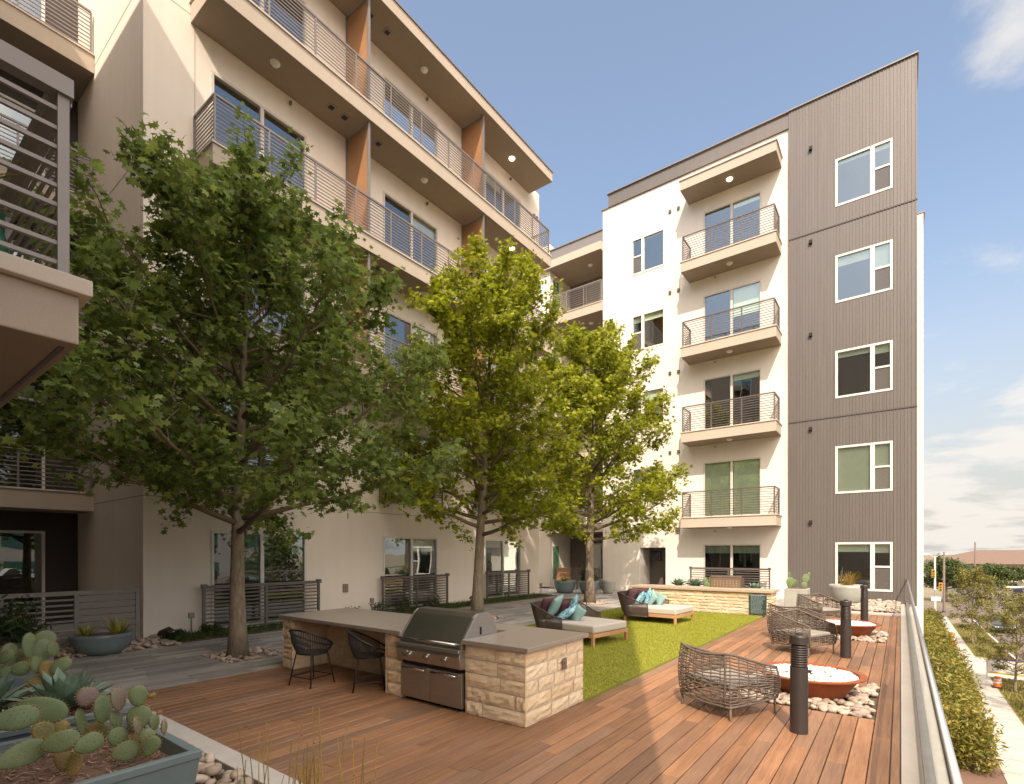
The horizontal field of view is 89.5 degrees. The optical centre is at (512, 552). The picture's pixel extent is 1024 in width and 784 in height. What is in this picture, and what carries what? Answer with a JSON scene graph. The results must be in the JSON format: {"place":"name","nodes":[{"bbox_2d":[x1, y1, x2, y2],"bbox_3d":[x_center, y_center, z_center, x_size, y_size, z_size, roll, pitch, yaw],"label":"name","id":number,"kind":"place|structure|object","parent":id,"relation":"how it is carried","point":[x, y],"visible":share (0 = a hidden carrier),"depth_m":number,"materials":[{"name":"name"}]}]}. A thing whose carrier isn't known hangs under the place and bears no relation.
{"place":"outdoors","nodes":[
{"label":"outdoors","id":0,"kind":"place"},
{"bbox_2d":[0,160,40,253],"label":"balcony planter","id":1,"kind":"object","parent":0,"point":[3,238],"visible":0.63,"depth_m":3.11,"materials":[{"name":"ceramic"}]},
{"bbox_2d":[0,39,92,407],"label":"apartment wing","id":2,"kind":"structure","parent":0,"point":[41,306],"depth_m":2.82,"materials":[{"name":"beige paint"}]},
{"bbox_2d":[54,589,619,694],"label":"path","id":3,"kind":"structure","parent":0,"point":[162,667],"depth_m":7.88,"materials":[{"name":"grey concrete"}]},
{"bbox_2d":[214,586,949,783],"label":"podium","id":4,"kind":"object","parent":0,"point":[941,774],"visible":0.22,"depth_m":5.48,"materials":[{"name":"concrete"}]},
{"bbox_2d":[0,640,53,678],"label":"trough planter","id":5,"kind":"object","parent":4,"relation":"on","point":[11,676],"visible":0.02,"depth_m":6.33,"materials":[{"name":"grey"}]},
{"bbox_2d":[0,593,58,648],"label":"shrub","id":6,"kind":"object","parent":5,"relation":"on","point":[15,627],"visible":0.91,"depth_m":6.49,"materials":[{"name":"green plant"}]},
{"bbox_2d":[91,682,302,783],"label":"concrete curb","id":7,"kind":"structure","parent":4,"relation":"on","point":[227,758],"depth_m":4.17,"materials":[{"name":"grey concrete"}]},
{"bbox_2d":[210,774,233,783],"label":"planting bed","id":8,"kind":"object","parent":4,"relation":"on","point":[218,777],"depth_m":3.94,"materials":[{"name":"soil"}]},
{"bbox_2d":[0,671,133,742],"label":"trough planter","id":9,"kind":"object","parent":8,"relation":"on","point":[23,733],"visible":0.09,"depth_m":4.02,"materials":[{"name":"grey"}]},
{"bbox_2d":[0,671,35,710],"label":"agave","id":10,"kind":"object","parent":9,"relation":"in","point":[5,694],"visible":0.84,"depth_m":4.16,"materials":[{"name":"green plant"}]},
{"bbox_2d":[0,629,72,687],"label":"prickly pear","id":11,"kind":"object","parent":9,"relation":"in","point":[36,652],"visible":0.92,"depth_m":4.64,"materials":[{"name":"green plant"}]},
{"bbox_2d":[0,667,125,708],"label":"agave","id":12,"kind":"object","parent":9,"relation":"in","point":[61,686],"visible":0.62,"depth_m":4.16,"materials":[{"name":"green plant"}]},
{"bbox_2d":[0,716,201,783],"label":"trough planter","id":13,"kind":"object","parent":8,"relation":"on","point":[174,760],"visible":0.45,"depth_m":3.08,"materials":[{"name":"grey ceramic"}]},
{"bbox_2d":[0,696,105,778],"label":"prickly pear","id":14,"kind":"object","parent":13,"relation":"on","point":[59,739],"visible":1,"depth_m":2.97,"materials":[{"name":"green plant"}]},
{"bbox_2d":[73,685,111,737],"bbox_3d":[-2.826,1.099,3.475,0.222,0.392,0.174,0,0,-12],"label":"prickly pear","id":15,"kind":"object","parent":13,"relation":"on","point":[89,696],"visible":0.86,"depth_m":3.48,"materials":[{"name":"green plant"}]},
{"bbox_2d":[105,684,167,762],"bbox_3d":[-2.381,1.061,3.264,0.340,0.428,0.381,0,0,-25],"label":"prickly pear","id":16,"kind":"object","parent":13,"relation":"in","point":[140,716],"visible":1,"depth_m":3.27,"materials":[{"name":"green plant"}]},
{"bbox_2d":[180,738,253,783],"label":"river stones","id":17,"kind":"object","parent":8,"relation":"on","point":[208,766],"visible":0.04,"depth_m":3.81,"materials":[{"name":"beige stone"}]},
{"bbox_2d":[214,725,283,783],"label":"horsetail","id":18,"kind":"object","parent":8,"relation":"on","point":[258,763],"visible":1,"depth_m":3.08},
{"bbox_2d":[288,706,347,783],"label":"horsetail","id":19,"kind":"object","parent":8,"relation":"on","point":[308,778],"visible":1,"depth_m":2.96},
{"bbox_2d":[0,93,466,658],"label":"oak tree","id":20,"kind":"object","parent":4,"relation":"on","point":[248,237],"visible":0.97,"depth_m":7.26,"materials":[{"name":"green plant"}]},
{"bbox_2d":[200,646,282,662],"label":"rocks","id":21,"kind":"object","parent":4,"relation":"on","point":[253,651],"visible":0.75,"depth_m":8.26,"materials":[{"name":"beige stone"}]},
{"bbox_2d":[0,0,553,638],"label":"apartment wing","id":22,"kind":"structure","parent":4,"relation":"on","point":[420,156],"depth_m":12.34,"materials":[{"name":"beige paint"}]},
{"bbox_2d":[0,530,44,622],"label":"balcony door","id":23,"kind":"structure","parent":22,"relation":"in","point":[22,553],"depth_m":12.28,"materials":[{"name":"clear glass"}]},
{"bbox_2d":[0,396,44,488],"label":"balcony door","id":24,"kind":"structure","parent":22,"relation":"in","point":[4,427],"depth_m":12.24,"materials":[{"name":"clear glass"}]},
{"bbox_2d":[0,92,44,176],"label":"balcony door","id":25,"kind":"structure","parent":22,"relation":"in","point":[5,110],"depth_m":11.99,"materials":[{"name":"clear glass"}]},
{"bbox_2d":[211,386,304,493],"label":"window","id":26,"kind":"structure","parent":22,"relation":"in","point":[226,408],"depth_m":12.53,"materials":[{"name":"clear glass"}]},
{"bbox_2d":[211,530,306,628],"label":"window","id":27,"kind":"structure","parent":22,"relation":"in","point":[264,564],"depth_m":12.57,"materials":[{"name":"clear glass"}]},
{"bbox_2d":[211,70,306,193],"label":"balcony door","id":28,"kind":"structure","parent":22,"relation":"in","point":[219,85],"depth_m":12.04,"materials":[{"name":"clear glass"}]},
{"bbox_2d":[252,0,306,46],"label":"balcony door","id":29,"kind":"structure","parent":22,"relation":"in","point":[302,1],"depth_m":12.70,"materials":[{"name":"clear glass"}]},
{"bbox_2d":[383,536,437,608],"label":"window","id":30,"kind":"structure","parent":22,"relation":"in","point":[402,556],"depth_m":16.19,"materials":[{"name":"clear glass"}]},
{"bbox_2d":[383,425,437,505],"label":"window","id":31,"kind":"structure","parent":22,"relation":"in","point":[423,437],"depth_m":16.11,"materials":[{"name":"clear glass"}]},
{"bbox_2d":[383,309,437,385],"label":"balcony door","id":32,"kind":"structure","parent":22,"relation":"in","point":[404,327],"depth_m":15.86,"materials":[{"name":"clear glass"}]},
{"bbox_2d":[383,190,437,273],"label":"balcony door","id":33,"kind":"structure","parent":22,"relation":"in","point":[389,201],"depth_m":15.88,"materials":[{"name":"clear glass"}]},
{"bbox_2d":[383,74,437,157],"bbox_3d":[-3.014,-12.275,15.279,0.093,2.126,2.126,0,0,37],"label":"balcony door","id":34,"kind":"structure","parent":22,"relation":"in","point":[384,76],"depth_m":15.23,"materials":[{"name":"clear glass"}]},
{"bbox_2d":[484,539,520,598],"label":"window","id":35,"kind":"structure","parent":22,"relation":"in","point":[498,555],"depth_m":19.37,"materials":[{"name":"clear glass"}]},
{"bbox_2d":[484,168,520,228],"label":"balcony door","id":36,"kind":"structure","parent":22,"relation":"in","point":[485,169],"depth_m":19.40,"materials":[{"name":"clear glass"}]},
{"bbox_2d":[149,594,556,643],"bbox_3d":[-2.664,1.679,14.848,0.980,0.062,13.240,0,0,37],"label":"wall bed","id":37,"kind":"object","parent":4,"relation":"on","point":[255,632],"visible":0.07,"depth_m":11.03,"materials":[{"name":"soil"}]},
{"bbox_2d":[201,579,321,630],"bbox_3d":[-5.488,1.155,11.504,0.105,1.010,2.670,0,0,37],"label":"patio railing","id":38,"kind":"object","parent":37,"relation":"on","point":[204,587],"visible":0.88,"depth_m":11.47,"materials":[{"name":"grey metal"}]},
{"bbox_2d":[159,592,550,640],"bbox_3d":[-2.683,1.585,14.824,1.113,0.130,12.927,0,0,37],"label":"ground cover","id":39,"kind":"object","parent":37,"relation":"on","point":[199,634],"visible":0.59,"depth_m":11.56,"materials":[{"name":"green plant"}]},
{"bbox_2d":[381,573,449,610],"bbox_3d":[-2.794,1.155,15.095,0.105,1.010,2.590,0,0,37],"label":"patio railing","id":40,"kind":"object","parent":37,"relation":"on","point":[383,578],"visible":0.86,"depth_m":15.04,"materials":[{"name":"grey metal"}]},
{"bbox_2d":[485,569,530,598],"bbox_3d":[-0.139,1.155,18.636,0.105,1.010,2.540,0,0,37],"label":"patio railing","id":41,"kind":"object","parent":37,"relation":"on","point":[508,580],"visible":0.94,"depth_m":18.55,"materials":[{"name":"brown metal"}]},
{"bbox_2d":[356,230,604,610],"bbox_3d":[-0.791,-3.042,13.359,6.255,9.473,6.318,0,0,37],"label":"oak tree","id":42,"kind":"object","parent":4,"relation":"on","point":[492,294],"visible":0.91,"depth_m":12.18,"materials":[{"name":"green plant"}]},
{"bbox_2d":[126,610,899,783],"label":"deck","id":43,"kind":"structure","parent":4,"relation":"on","point":[648,728],"depth_m":4.78,"materials":[{"name":"brown wood"}]},
{"bbox_2d":[289,629,334,688],"bbox_3d":[-2.545,1.300,6.521,0.572,0.723,0.502,0,0,29],"label":"bar chair","id":44,"kind":"object","parent":43,"relation":"on","point":[302,650],"visible":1,"depth_m":6.37,"materials":[{"name":"black metal"}]},
{"bbox_2d":[347,629,385,692],"bbox_3d":[-1.770,1.300,6.317,0.502,0.723,0.571,0,0,-15],"label":"bar chair","id":45,"kind":"object","parent":43,"relation":"on","point":[366,654],"visible":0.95,"depth_m":6.17,"materials":[{"name":"black metal"}]},
{"bbox_2d":[278,608,588,727],"bbox_3d":[-1.268,1.278,6.598,4.395,0.763,1.185,0,0,37],"label":"outdoor kitchen","id":46,"kind":"object","parent":43,"relation":"on","point":[522,676],"visible":0.73,"depth_m":5.40,"materials":[{"name":"stone"}]},
{"bbox_2d":[395,606,496,711],"bbox_3d":[-0.706,1.155,5.848,0.987,1.010,0.831,0,0,37],"label":"gas grill","id":47,"kind":"object","parent":43,"relation":"on","point":[430,648],"visible":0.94,"depth_m":5.59,"materials":[{"name":"metal"}]},
{"bbox_2d":[401,662,431,701],"bbox_3d":[-1.090,1.438,5.735,0.460,0.365,0.089,0,0,37],"label":"door","id":48,"kind":"structure","parent":47,"relation":"in","point":[415,679],"depth_m":5.73,"materials":[{"name":"silver metal"}]},
{"bbox_2d":[430,668,463,708],"bbox_3d":[-0.717,1.438,5.455,0.460,0.365,0.089,0,0,37],"label":"door","id":49,"kind":"structure","parent":47,"relation":"in","point":[446,687],"depth_m":5.44,"materials":[{"name":"silver metal"}]},
{"bbox_2d":[630,584,778,616],"bbox_3d":[5.354,1.333,14.772,3.920,0.675,0.840,0,0,37],"label":"stone bar","id":50,"kind":"object","parent":43,"relation":"on","point":[717,599],"visible":0.56,"depth_m":14.21,"materials":[{"name":"stone"}]},
{"bbox_2d":[710,576,744,587],"bbox_3d":[6.102,0.830,14.719,0.840,0.328,0.420,0,0,37],"label":"gas grill","id":51,"kind":"object","parent":50,"relation":"on","point":[728,581],"visible":0.99,"depth_m":14.53,"materials":[{"name":"brown wicker"}]},
{"bbox_2d":[749,594,766,614],"bbox_3d":[6.390,1.360,13.486,0.420,0.520,0.014,0,0,37],"label":"sign","id":52,"kind":"object","parent":50,"relation":"attached to","point":[757,603],"visible":1,"depth_m":13.48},
{"bbox_2d":[678,642,780,721],"bbox_3d":[2.260,1.323,5.494,0.785,0.674,0.770,0,0,-25],"label":"woven chair","id":53,"kind":"object","parent":43,"relation":"on","point":[723,677],"visible":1,"depth_m":5.25,"materials":[{"name":"wicker"}]},
{"bbox_2d":[767,603,825,636],"bbox_3d":[5.411,1.323,9.917,0.785,0.674,0.770,0,0,-25],"label":"woven chair","id":54,"kind":"object","parent":43,"relation":"on","point":[781,608],"visible":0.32,"depth_m":9.71,"materials":[{"name":"wicker"}]},
{"bbox_2d":[784,587,809,611],"bbox_3d":[7.740,1.315,14.070,0.540,0.690,0.600,0,0,37],"label":"box planter","id":55,"kind":"object","parent":43,"relation":"on","point":[790,597],"visible":0.54,"depth_m":13.89,"materials":[{"name":"white concrete"}]},
{"bbox_2d":[789,633,808,734],"bbox_3d":[2.640,1.202,4.770,0.162,0.917,0.162,0,0,37],"label":"bollard light","id":56,"kind":"object","parent":43,"relation":"on","point":[799,642],"visible":1,"depth_m":4.71,"materials":[{"name":"brown metal"}]},
{"bbox_2d":[770,609,837,656],"bbox_3d":[4.837,1.323,8.672,0.770,0.674,0.785,0,0,-27],"label":"woven chair","id":57,"kind":"object","parent":43,"relation":"on","point":[816,636],"visible":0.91,"depth_m":8.61,"materials":[{"name":"wicker"}]},
{"bbox_2d":[796,593,840,617],"bbox_3d":[7.269,1.323,12.257,0.770,0.674,0.785,0,0,-18],"label":"woven chair","id":58,"kind":"object","parent":43,"relation":"on","point":[821,608],"visible":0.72,"depth_m":12.21,"materials":[{"name":"wicker"}]},
{"bbox_2d":[840,599,851,658],"bbox_3d":[5.244,1.202,8.142,0.162,0.917,0.162,0,0,37],"label":"bollard light","id":59,"kind":"object","parent":43,"relation":"on","point":[845,632],"visible":1,"depth_m":8.08,"materials":[{"name":"brown metal"}]},
{"bbox_2d":[860,584,868,620],"bbox_3d":[8.134,1.202,11.962,0.162,0.917,0.162,0,0,37],"label":"bollard light","id":60,"kind":"object","parent":43,"relation":"on","point":[864,588],"visible":1,"depth_m":11.90,"materials":[{"name":"brown metal"}]},
{"bbox_2d":[495,316,692,603],"bbox_3d":[2.644,-2.926,17.070,6.431,9.242,6.329,0,0,4],"label":"oak tree","id":61,"kind":"object","parent":4,"relation":"on","point":[609,360],"visible":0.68,"depth_m":16.16,"materials":[{"name":"green plant"}]},
{"bbox_2d":[539,50,924,632],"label":"apartment wing","id":62,"kind":"structure","parent":4,"relation":"on","point":[758,289],"depth_m":18.51,"materials":[{"name":"white paint"}]},
{"bbox_2d":[632,228,664,275],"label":"window","id":63,"kind":"structure","parent":62,"relation":"in","point":[648,250],"depth_m":22.15,"materials":[{"name":"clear glass"}]},
{"bbox_2d":[632,307,664,351],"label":"window","id":64,"kind":"structure","parent":62,"relation":"in","point":[649,327],"depth_m":22.16,"materials":[{"name":"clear glass"}]},
{"bbox_2d":[703,457,761,516],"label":"balcony door","id":65,"kind":"structure","parent":62,"relation":"in","point":[745,472],"depth_m":19.75,"materials":[{"name":"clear glass"}]},
{"bbox_2d":[703,368,761,428],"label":"balcony door","id":66,"kind":"structure","parent":62,"relation":"in","point":[745,383],"depth_m":20.51,"materials":[{"name":"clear glass"}]},
{"bbox_2d":[703,279,761,340],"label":"balcony door","id":67,"kind":"structure","parent":62,"relation":"in","point":[748,293],"depth_m":20.33,"materials":[{"name":"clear glass"}]},
{"bbox_2d":[703,190,761,253],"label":"balcony door","id":68,"kind":"structure","parent":62,"relation":"in","point":[749,203],"depth_m":20.35,"materials":[{"name":"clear glass"}]},
{"bbox_2d":[703,544,761,587],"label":"balcony door","id":69,"kind":"structure","parent":62,"relation":"in","point":[714,555],"depth_m":20.36,"materials":[{"name":"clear glass"}]},
{"bbox_2d":[835,137,892,206],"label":"window","id":70,"kind":"structure","parent":62,"relation":"in","point":[868,171],"depth_m":17.57,"materials":[{"name":"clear glass"}]},
{"bbox_2d":[835,239,892,302],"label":"window","id":71,"kind":"structure","parent":62,"relation":"in","point":[868,270],"depth_m":17.40,"materials":[{"name":"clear glass"}]},
{"bbox_2d":[835,340,892,398],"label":"window","id":72,"kind":"structure","parent":62,"relation":"in","point":[866,369],"depth_m":17.63,"materials":[{"name":"clear glass"}]},
{"bbox_2d":[835,441,892,493],"bbox_3d":[11.656,-2.800,17.191,1.576,1.616,0.128,0,0,37],"label":"window","id":73,"kind":"structure","parent":62,"relation":"in","point":[866,467],"depth_m":17.22,"materials":[{"name":"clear glass"}]},
{"bbox_2d":[835,542,892,591],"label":"window","id":74,"kind":"structure","parent":62,"relation":"in","point":[871,562],"depth_m":17.57,"materials":[{"name":"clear glass"}]},
{"bbox_2d":[728,690,879,724],"bbox_3d":[3.472,1.702,6.146,1.420,0.025,1.500,0,0,37],"label":"stone bed base","id":75,"kind":"object","parent":4,"relation":"on","point":[875,699],"depth_m":5.74,"materials":[{"name":"stone"}]},
{"bbox_2d":[733,671,879,718],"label":"river stones","id":76,"kind":"object","parent":75,"relation":"on","point":[856,697],"visible":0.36,"depth_m":5.67,"materials":[{"name":"beige stone"}]},
{"bbox_2d":[757,661,867,699],"bbox_3d":[3.512,1.542,6.116,1.140,0.296,1.140,0,0,37],"label":"fire bowl","id":77,"kind":"object","parent":75,"relation":"on","point":[831,682],"visible":0.69,"depth_m":5.85,"materials":[{"name":"metal"}]},
{"bbox_2d":[901,604,920,783],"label":"concrete edge","id":78,"kind":"object","parent":4,"relation":"on","point":[910,769],"visible":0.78,"depth_m":5.09,"materials":[{"name":"beige concrete"}]},
{"bbox_2d":[906,579,962,783],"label":"glass railing","id":79,"kind":"object","parent":78,"relation":"on","point":[953,771],"visible":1,"depth_m":3.93,"materials":[{"name":"metal"}]},
{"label":"stone bed base","id":80,"kind":"structure","parent":4,"relation":"on","visible":0},
{"bbox_2d":[815,619,881,636],"bbox_3d":[6.722,1.542,10.396,1.140,0.296,1.140,0,0,37],"label":"fire bowl","id":81,"kind":"object","parent":80,"relation":"on","point":[861,627],"visible":0.62,"depth_m":10.04,"materials":[{"name":"metal"}]},
{"bbox_2d":[812,627,888,642],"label":"river stones","id":82,"kind":"object","parent":80,"relation":"on","point":[874,636],"visible":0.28,"depth_m":9.87,"materials":[{"name":"beige stone"}]},
{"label":"end bed","id":83,"kind":"structure","parent":4,"relation":"on","visible":0},
{"bbox_2d":[810,596,900,613],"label":"river stones","id":84,"kind":"object","parent":83,"relation":"on","point":[885,606],"visible":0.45,"depth_m":15.01,"materials":[{"name":"beige stone"}]},
{"bbox_2d":[829,584,861,602],"bbox_3d":[10.456,1.320,16.158,1.000,0.620,1.000,0,0,37],"label":"bowl planter","id":85,"kind":"object","parent":84,"relation":"on","point":[838,592],"visible":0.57,"depth_m":15.80,"materials":[{"name":"white concrete"}]},
{"bbox_2d":[527,607,762,701],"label":"lawn","id":86,"kind":"structure","parent":0,"point":[608,688],"depth_m":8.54,"materials":[{"name":"green plant"}]},
{"bbox_2d":[530,599,627,646],"bbox_3d":[1.233,1.314,9.926,1.553,0.693,1.383,0,0,44],"label":"daybed","id":87,"kind":"object","parent":86,"relation":"on","point":[596,626],"visible":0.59,"depth_m":9.57,"materials":[{"name":"beige fabric"}]},
{"bbox_2d":[617,589,693,624],"bbox_3d":[3.442,1.314,12.611,1.553,0.693,1.383,0,0,39],"label":"daybed","id":88,"kind":"object","parent":86,"relation":"on","point":[666,610],"visible":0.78,"depth_m":12.22,"materials":[{"name":"beige fabric"}]},
{"bbox_2d":[397,0,1023,554],"label":"sky","id":89,"kind":"structure","parent":0,"point":[610,95],"materials":[{"name":"blue"}]},
{"bbox_2d":[776,598,783,610],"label":"path end","id":90,"kind":"structure","parent":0,"point":[780,601],"depth_m":17.14,"materials":[{"name":"white concrete"}]},
{"bbox_2d":[689,566,770,588],"bbox_3d":[8.056,1.105,19.324,2.890,1.110,0.105,0,0,37],"label":"patio railing","id":91,"kind":"object","parent":90,"relation":"on","point":[724,569],"visible":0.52,"depth_m":19.17,"materials":[{"name":"grey metal"}]},
{"bbox_2d":[923,567,1023,660],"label":"road","id":92,"kind":"structure","parent":0,"point":[983,613],"depth_m":83.17,"materials":[{"name":"grey asphalt"}]},
{"bbox_2d":[923,555,1023,624],"bbox_3d":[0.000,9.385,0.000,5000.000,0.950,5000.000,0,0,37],"label":"ground","id":93,"kind":"structure","parent":0,"point":[928,593],"depth_m":99.72,"materials":[{"name":"beige concrete"}]},
{"bbox_2d":[923,553,984,601],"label":"broad tree","id":94,"kind":"object","parent":93,"relation":"on","point":[950,573],"visible":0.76,"depth_m":92.72,"materials":[{"name":"green plant"}]},
{"bbox_2d":[923,550,1023,581],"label":"strip mall","id":95,"kind":"structure","parent":93,"relation":"on","point":[1011,558],"depth_m":160.47,"materials":[{"name":"brown"}]},
{"bbox_2d":[958,754,1006,783],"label":"hedge bed","id":96,"kind":"object","parent":93,"relation":"on","point":[971,777],"depth_m":20.31,"materials":[{"name":"brown soil"}]},
{"bbox_2d":[934,662,988,710],"bbox_3d":[23.958,7.472,28.036,2.713,2.977,3.056,0,0,28],"label":"hedge shrub","id":97,"kind":"object","parent":96,"relation":"on","point":[960,673],"visible":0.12,"depth_m":27.75,"materials":[{"name":"green plant"}]},
{"bbox_2d":[939,687,994,733],"bbox_3d":[20.098,7.509,23.427,2.641,2.898,2.975,0,0,37],"label":"hedge shrub","id":98,"kind":"object","parent":96,"relation":"on","point":[948,694],"visible":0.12,"depth_m":23.42,"materials":[{"name":"green plant"}]},
{"bbox_2d":[938,675,998,716],"bbox_3d":[21.275,7.423,24.598,2.726,3.016,2.345,0,0,10],"label":"hedge shrub","id":99,"kind":"object","parent":96,"relation":"on","point":[962,689],"visible":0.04,"depth_m":24.40,"materials":[{"name":"green plant"}]},
{"bbox_2d":[942,697,1007,776],"bbox_3d":[18.312,7.445,21.008,2.858,3.075,2.442,0,0,37],"label":"hedge shrub","id":100,"kind":"object","parent":96,"relation":"on","point":[958,718],"visible":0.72,"depth_m":20.63,"materials":[{"name":"green plant"}]},
{"bbox_2d":[941,617,1023,783],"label":"sidewalk","id":101,"kind":"structure","parent":0,"point":[1014,766],"depth_m":26.53,"materials":[{"name":"concrete"}]},
{"bbox_2d":[951,623,1023,720],"bbox_3d":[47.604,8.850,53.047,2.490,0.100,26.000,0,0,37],"label":"street lawn","id":102,"kind":"structure","parent":0,"point":[968,646],"depth_m":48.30,"materials":[{"name":"green plant"}]},
{"bbox_2d":[943,565,1002,643],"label":"street tree","id":103,"kind":"object","parent":102,"relation":"on","point":[962,583],"visible":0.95,"depth_m":48.89,"materials":[{"name":"green plant"}]},
{"bbox_2d":[969,560,1020,599],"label":"broad tree","id":104,"kind":"object","parent":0,"point":[1006,575],"visible":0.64,"depth_m":95.53,"materials":[{"name":"green plant"}]},
{"bbox_2d":[990,677,1023,724],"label":"street lawn","id":105,"kind":"structure","parent":0,"point":[1020,719],"depth_m":30.58,"materials":[{"name":"green plant"}]},
{"bbox_2d":[972,583,1023,692],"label":"street tree","id":106,"kind":"object","parent":105,"relation":"on","point":[1011,611],"visible":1,"depth_m":32.32,"materials":[{"name":"green plant"}]},
{"bbox_2d":[986,658,1023,678],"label":"banner sign","id":107,"kind":"object","parent":105,"relation":"on","point":[989,667],"visible":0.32,"depth_m":35.27,"materials":[{"name":"white"}]},
{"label":"patio bed","id":108,"kind":"structure","parent":0,"visible":0},
{"bbox_2d":[0,588,139,647],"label":"patio fence","id":109,"kind":"object","parent":108,"relation":"on","point":[78,616],"visible":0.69,"depth_m":8.96,"materials":[{"name":"grey metal"}]},
{"bbox_2d":[57,634,182,658],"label":"river stones","id":110,"kind":"object","parent":108,"relation":"on","point":[140,643],"visible":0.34,"depth_m":9.01,"materials":[{"name":"beige stone"}]},
{"bbox_2d":[68,629,133,655],"bbox_3d":[-6.756,1.490,8.492,0.860,0.340,0.860,0,0,37],"label":"bowl planter","id":111,"kind":"object","parent":110,"relation":"on","point":[102,642],"visible":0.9,"depth_m":8.23,"materials":[{"name":"grey ceramic"}]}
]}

